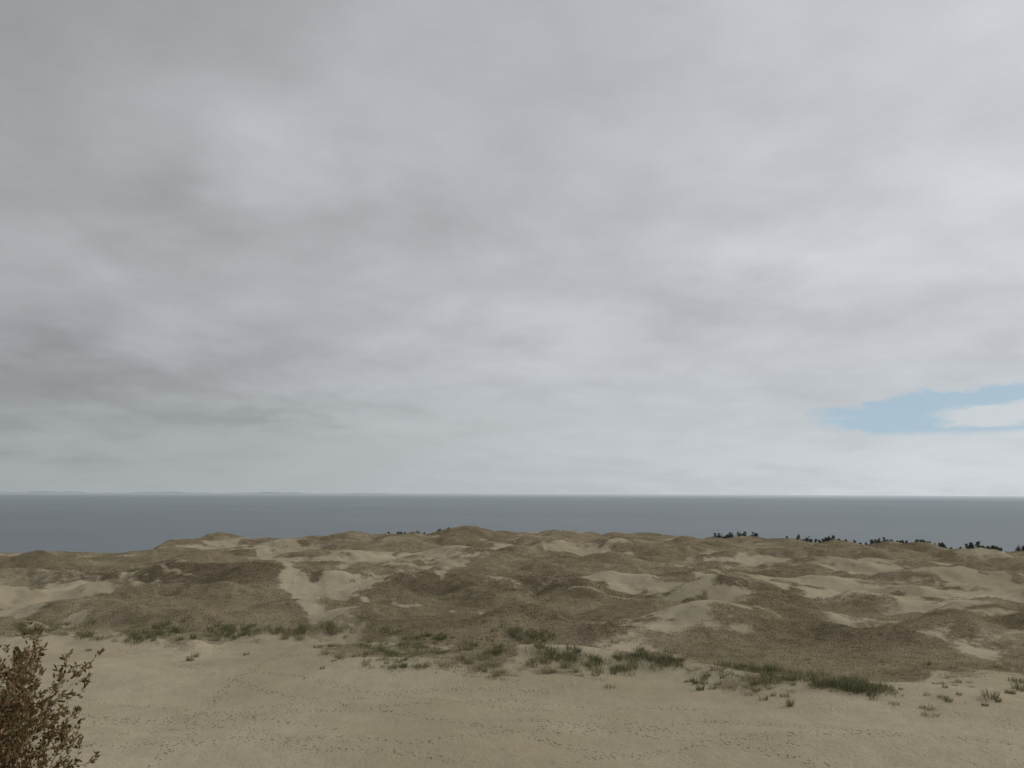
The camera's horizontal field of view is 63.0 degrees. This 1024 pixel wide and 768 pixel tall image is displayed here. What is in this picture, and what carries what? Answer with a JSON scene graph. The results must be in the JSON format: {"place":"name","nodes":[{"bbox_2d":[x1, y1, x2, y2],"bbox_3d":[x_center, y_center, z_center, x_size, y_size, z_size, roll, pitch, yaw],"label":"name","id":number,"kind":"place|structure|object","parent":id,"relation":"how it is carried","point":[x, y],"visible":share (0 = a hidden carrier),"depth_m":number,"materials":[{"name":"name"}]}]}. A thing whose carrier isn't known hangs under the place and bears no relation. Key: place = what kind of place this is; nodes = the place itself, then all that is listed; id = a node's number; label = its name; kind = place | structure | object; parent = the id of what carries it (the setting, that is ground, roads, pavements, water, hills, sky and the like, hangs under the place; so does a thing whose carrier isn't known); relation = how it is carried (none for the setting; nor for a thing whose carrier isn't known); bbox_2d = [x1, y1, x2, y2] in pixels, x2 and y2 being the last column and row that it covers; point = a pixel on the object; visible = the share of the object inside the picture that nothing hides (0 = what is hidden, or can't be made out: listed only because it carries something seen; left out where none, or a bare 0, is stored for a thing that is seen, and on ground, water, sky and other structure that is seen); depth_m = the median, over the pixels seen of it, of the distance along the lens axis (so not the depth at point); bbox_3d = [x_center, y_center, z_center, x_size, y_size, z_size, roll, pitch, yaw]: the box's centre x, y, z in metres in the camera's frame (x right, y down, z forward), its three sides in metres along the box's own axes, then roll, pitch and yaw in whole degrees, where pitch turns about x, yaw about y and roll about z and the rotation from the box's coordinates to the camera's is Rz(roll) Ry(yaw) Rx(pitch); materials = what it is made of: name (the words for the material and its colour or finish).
{"place":"outdoors","nodes":[
{"label":"outdoors","id":0,"kind":"place"},
{"bbox_2d":[0,525,1023,767],"bbox_3d":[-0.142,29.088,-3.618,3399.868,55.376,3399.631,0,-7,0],"label":"dune ground","id":1,"kind":"structure","parent":0,"point":[269,700],"depth_m":146.04,"materials":[{"name":"beige sand"}]},
{"bbox_2d":[0,617,104,767],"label":"willow bush","id":2,"kind":"object","parent":1,"relation":"on","point":[22,703],"visible":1,"depth_m":5.04,"materials":[{"name":"brown plant"}]},
{"bbox_2d":[0,616,1023,717],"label":"marram grass","id":3,"kind":"structure","parent":1,"relation":"on","point":[856,686],"depth_m":135.11,"materials":[{"name":"green plant"}]},
{"bbox_2d":[388,527,1023,551],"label":"distant pine trees","id":4,"kind":"object","parent":1,"relation":"on","point":[942,544],"visible":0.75,"depth_m":686.48,"materials":[{"name":"green plant"}]},
{"bbox_2d":[0,491,1023,552],"bbox_3d":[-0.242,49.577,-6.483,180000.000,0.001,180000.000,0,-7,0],"label":"sea","id":5,"kind":"structure","parent":0,"point":[115,522],"depth_m":1817.48,"materials":[{"name":"liquid"}]},
{"bbox_2d":[0,527,1023,695],"bbox_3d":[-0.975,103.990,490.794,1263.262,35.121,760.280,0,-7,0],"label":"heath grass","id":6,"kind":"structure","parent":0,"point":[447,596],"depth_m":186.04,"materials":[{"name":"plant"}]},
{"bbox_2d":[0,0,1023,495],"label":"sky","id":7,"kind":"structure","parent":0,"point":[684,247],"materials":[{"name":"grey"}]}
]}

